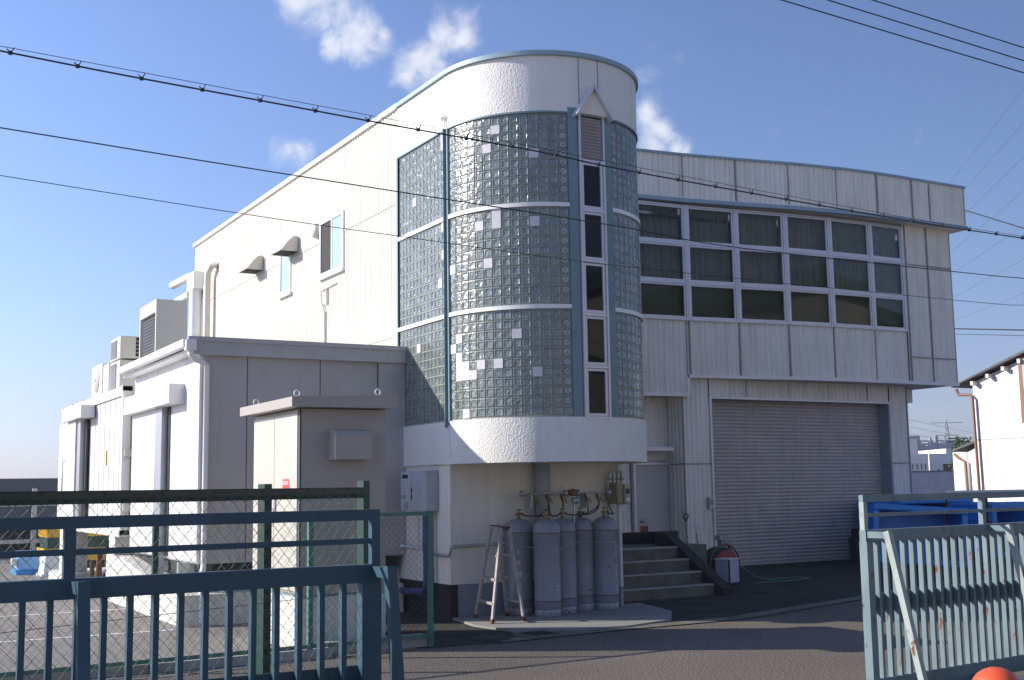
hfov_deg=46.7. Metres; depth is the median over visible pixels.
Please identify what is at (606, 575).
gas cylinder
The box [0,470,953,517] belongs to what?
sea wall
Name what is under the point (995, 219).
overhead cable
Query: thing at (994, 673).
orange bollard
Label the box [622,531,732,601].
concrete steps
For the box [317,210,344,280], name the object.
side window
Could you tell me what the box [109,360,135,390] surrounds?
outdoor unit
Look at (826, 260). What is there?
window
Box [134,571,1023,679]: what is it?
road
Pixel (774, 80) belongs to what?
sky
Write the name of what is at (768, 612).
gutter
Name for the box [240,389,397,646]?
electrical cabinet
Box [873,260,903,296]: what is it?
window
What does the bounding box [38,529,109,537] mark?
yellow crate
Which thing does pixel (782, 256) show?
window
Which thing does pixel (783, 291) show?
window
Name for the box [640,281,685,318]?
window
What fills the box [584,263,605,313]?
window
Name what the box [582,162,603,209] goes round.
window frame
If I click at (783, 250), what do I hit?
window frame
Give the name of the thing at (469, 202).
overhead cable
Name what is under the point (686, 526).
shovel
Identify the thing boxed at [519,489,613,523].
gas manifold
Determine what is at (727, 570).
metal box
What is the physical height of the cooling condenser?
1.480 m
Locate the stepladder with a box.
[473,525,525,623]
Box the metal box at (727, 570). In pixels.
[714,557,740,585]
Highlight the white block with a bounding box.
[910,454,928,470]
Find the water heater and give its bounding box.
[401,470,438,510]
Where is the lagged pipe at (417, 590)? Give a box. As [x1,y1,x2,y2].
[399,511,433,596]
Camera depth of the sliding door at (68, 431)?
22.57 m
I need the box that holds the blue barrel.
[11,550,38,574]
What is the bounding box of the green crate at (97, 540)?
[39,536,108,548]
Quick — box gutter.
[502,569,1013,641]
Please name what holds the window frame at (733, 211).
in the factory building
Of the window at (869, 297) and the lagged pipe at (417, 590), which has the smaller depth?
the lagged pipe at (417, 590)
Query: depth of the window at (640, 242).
24.60 m
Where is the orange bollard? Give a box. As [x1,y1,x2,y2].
[972,667,1018,679]
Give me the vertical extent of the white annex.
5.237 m
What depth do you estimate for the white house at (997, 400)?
35.07 m
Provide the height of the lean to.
3.061 m
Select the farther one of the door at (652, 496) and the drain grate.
the door at (652, 496)
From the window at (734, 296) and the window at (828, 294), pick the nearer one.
the window at (734, 296)
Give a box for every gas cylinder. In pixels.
[505,509,533,615]
[533,509,561,616]
[555,508,576,613]
[571,508,594,610]
[593,507,618,609]
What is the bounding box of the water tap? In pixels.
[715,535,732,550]
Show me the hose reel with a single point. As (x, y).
(718, 551)
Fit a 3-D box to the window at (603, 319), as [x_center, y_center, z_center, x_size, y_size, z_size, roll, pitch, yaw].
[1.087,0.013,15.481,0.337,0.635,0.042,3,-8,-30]
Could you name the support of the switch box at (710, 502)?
attached to the factory building
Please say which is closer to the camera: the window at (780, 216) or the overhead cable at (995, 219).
the window at (780, 216)
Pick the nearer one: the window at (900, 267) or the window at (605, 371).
the window at (605, 371)
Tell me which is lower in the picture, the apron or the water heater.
the apron
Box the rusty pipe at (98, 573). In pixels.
[89,554,102,576]
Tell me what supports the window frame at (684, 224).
in the factory building
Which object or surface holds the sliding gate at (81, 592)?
on the road
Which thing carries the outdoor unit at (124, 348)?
on the outdoor unit at (116, 381)
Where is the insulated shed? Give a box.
[106,336,406,626]
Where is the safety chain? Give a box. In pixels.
[502,532,622,550]
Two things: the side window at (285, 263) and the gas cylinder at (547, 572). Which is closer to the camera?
the gas cylinder at (547, 572)
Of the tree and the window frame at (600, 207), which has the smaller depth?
the window frame at (600, 207)
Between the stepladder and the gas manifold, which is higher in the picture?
the gas manifold
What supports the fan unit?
on the refrigerated container
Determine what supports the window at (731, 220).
in the factory building
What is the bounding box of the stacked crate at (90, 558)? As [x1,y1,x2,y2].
[37,547,104,567]
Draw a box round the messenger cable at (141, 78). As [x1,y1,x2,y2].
[0,46,1023,238]
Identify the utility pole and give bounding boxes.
[947,437,963,446]
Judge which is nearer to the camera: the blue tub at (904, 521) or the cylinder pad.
the cylinder pad
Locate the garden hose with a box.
[740,565,808,582]
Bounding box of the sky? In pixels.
[0,0,1023,478]
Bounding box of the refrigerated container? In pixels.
[48,385,134,578]
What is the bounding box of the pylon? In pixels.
[936,419,961,439]
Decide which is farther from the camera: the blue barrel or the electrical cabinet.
the blue barrel
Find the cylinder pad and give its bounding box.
[452,603,671,631]
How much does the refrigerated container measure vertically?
3.520 m
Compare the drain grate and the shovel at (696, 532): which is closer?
the drain grate
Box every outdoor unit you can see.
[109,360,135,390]
[110,336,138,362]
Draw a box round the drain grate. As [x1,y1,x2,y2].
[513,630,563,638]
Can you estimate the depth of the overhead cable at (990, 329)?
39.40 m
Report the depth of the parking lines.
14.61 m
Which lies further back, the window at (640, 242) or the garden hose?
the window at (640, 242)
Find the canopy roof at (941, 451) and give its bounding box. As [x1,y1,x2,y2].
[918,448,953,453]
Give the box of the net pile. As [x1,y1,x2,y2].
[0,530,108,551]
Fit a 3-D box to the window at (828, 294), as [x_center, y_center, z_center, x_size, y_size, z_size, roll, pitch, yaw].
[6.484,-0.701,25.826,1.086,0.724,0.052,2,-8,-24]
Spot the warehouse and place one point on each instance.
(931, 482)
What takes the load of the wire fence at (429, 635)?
on the yard
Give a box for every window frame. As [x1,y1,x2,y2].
[638,200,688,320]
[685,205,738,322]
[734,209,788,324]
[784,213,833,326]
[828,217,874,329]
[869,222,907,331]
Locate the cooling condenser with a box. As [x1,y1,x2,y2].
[139,299,187,358]
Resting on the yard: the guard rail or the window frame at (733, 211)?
the guard rail
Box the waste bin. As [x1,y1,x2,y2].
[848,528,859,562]
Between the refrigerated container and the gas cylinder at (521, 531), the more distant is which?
the refrigerated container
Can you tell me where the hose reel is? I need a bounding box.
[707,544,740,570]
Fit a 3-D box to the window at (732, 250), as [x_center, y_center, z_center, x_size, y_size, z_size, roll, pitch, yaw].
[4.206,-1.575,25.027,1.102,0.778,0.052,2,-8,-22]
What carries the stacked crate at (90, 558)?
on the yard
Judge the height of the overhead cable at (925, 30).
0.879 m
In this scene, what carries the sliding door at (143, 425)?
in the insulated shed
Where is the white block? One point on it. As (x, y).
(919, 462)
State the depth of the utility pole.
120.39 m
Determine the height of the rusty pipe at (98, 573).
0.704 m
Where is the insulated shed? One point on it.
(184, 404)
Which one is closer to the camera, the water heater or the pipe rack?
the water heater
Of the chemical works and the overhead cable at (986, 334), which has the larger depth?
the chemical works
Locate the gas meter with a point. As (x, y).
(620, 493)
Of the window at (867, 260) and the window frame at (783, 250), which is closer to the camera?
the window frame at (783, 250)
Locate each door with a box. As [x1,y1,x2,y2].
[57,420,76,516]
[129,409,154,554]
[636,466,669,531]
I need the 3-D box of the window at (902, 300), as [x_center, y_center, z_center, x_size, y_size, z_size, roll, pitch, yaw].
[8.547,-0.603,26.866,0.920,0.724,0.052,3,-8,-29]
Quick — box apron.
[104,556,1013,647]
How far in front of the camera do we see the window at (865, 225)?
26.61 m
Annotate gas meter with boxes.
[606,471,629,516]
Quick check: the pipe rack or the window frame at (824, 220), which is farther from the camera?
the window frame at (824, 220)
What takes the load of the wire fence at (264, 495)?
on the road
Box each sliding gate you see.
[0,509,404,679]
[858,491,1023,679]
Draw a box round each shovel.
[683,514,688,542]
[693,525,698,543]
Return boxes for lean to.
[952,441,977,501]
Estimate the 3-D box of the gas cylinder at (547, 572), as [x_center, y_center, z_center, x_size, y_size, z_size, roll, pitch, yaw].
[0.463,2.937,15.666,0.365,1.388,0.365,3,-8,-30]
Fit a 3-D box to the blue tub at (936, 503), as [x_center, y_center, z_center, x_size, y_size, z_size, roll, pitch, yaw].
[8.992,4.197,26.434,2.160,1.360,1.360,3,-8,-26]
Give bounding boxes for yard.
[0,558,417,679]
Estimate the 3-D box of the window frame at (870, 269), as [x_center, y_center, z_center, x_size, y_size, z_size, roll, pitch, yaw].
[7.552,-1.470,26.436,1.207,2.450,0.110,3,-8,-27]
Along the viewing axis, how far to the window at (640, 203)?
24.71 m
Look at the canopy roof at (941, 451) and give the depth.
178.84 m
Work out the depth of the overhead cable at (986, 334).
39.84 m
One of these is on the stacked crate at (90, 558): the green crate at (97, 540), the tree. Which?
the green crate at (97, 540)
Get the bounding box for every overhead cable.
[0,127,1023,278]
[0,175,1006,304]
[781,0,1023,72]
[827,0,1023,60]
[872,0,1023,47]
[955,328,1023,330]
[963,334,1023,335]
[965,210,1023,228]
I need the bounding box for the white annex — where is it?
[928,453,952,470]
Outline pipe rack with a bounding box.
[943,489,1023,565]
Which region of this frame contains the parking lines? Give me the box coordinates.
[0,609,172,642]
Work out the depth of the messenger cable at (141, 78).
11.56 m
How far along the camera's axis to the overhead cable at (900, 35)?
17.47 m
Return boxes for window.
[277,255,291,299]
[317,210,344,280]
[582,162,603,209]
[583,211,604,260]
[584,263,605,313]
[585,316,606,365]
[586,368,608,415]
[638,202,683,242]
[639,241,684,281]
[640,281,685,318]
[687,207,733,245]
[689,246,734,284]
[690,285,735,320]
[737,211,782,248]
[738,249,784,286]
[740,287,785,322]
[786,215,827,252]
[788,252,829,289]
[790,290,830,324]
[830,219,868,256]
[832,256,870,293]
[834,293,872,327]
[871,224,901,260]
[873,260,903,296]
[875,296,904,329]
[943,464,952,470]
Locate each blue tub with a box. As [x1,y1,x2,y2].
[857,499,971,527]
[867,503,967,567]
[948,502,1023,562]
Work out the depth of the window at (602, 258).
15.68 m
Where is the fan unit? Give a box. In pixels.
[92,363,111,397]
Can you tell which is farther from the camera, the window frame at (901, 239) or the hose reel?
the window frame at (901, 239)
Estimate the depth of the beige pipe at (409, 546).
16.31 m
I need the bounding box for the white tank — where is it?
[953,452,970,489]
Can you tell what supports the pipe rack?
on the apron
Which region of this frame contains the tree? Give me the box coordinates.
[948,437,971,469]
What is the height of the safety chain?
0.176 m
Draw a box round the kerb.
[0,633,426,679]
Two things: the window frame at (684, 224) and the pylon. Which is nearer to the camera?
the window frame at (684, 224)
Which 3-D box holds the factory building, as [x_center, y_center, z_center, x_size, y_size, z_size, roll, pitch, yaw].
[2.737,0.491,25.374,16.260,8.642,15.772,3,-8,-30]
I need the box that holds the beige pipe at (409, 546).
[400,511,422,549]
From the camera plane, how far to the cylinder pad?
15.06 m
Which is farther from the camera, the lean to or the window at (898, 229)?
the lean to
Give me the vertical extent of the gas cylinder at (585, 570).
1.388 m
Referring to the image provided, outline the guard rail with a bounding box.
[0,488,108,549]
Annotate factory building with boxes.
[169,50,967,619]
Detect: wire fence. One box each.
[0,481,369,679]
[0,511,433,677]
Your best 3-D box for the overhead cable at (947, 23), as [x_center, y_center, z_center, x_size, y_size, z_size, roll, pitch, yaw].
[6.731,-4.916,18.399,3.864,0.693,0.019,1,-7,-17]
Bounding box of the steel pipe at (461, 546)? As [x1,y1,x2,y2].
[433,541,532,557]
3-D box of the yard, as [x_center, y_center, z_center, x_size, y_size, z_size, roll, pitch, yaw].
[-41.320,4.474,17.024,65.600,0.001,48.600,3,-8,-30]
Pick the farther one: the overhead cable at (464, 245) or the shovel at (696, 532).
the shovel at (696, 532)
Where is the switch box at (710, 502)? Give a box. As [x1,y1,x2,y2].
[707,497,713,508]
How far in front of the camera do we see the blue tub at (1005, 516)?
25.05 m
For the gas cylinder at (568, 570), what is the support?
on the cylinder pad
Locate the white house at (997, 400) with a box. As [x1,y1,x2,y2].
[951,350,1023,501]
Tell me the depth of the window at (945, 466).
149.72 m
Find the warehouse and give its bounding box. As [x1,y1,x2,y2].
[911,472,954,493]
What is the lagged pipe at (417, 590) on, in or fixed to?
attached to the water heater
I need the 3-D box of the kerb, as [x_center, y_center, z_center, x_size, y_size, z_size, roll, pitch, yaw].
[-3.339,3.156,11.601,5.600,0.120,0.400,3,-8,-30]
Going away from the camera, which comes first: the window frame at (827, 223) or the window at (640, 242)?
the window at (640, 242)
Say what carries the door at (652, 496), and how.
in the factory building
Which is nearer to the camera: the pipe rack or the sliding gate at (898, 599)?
the sliding gate at (898, 599)
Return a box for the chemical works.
[909,436,961,450]

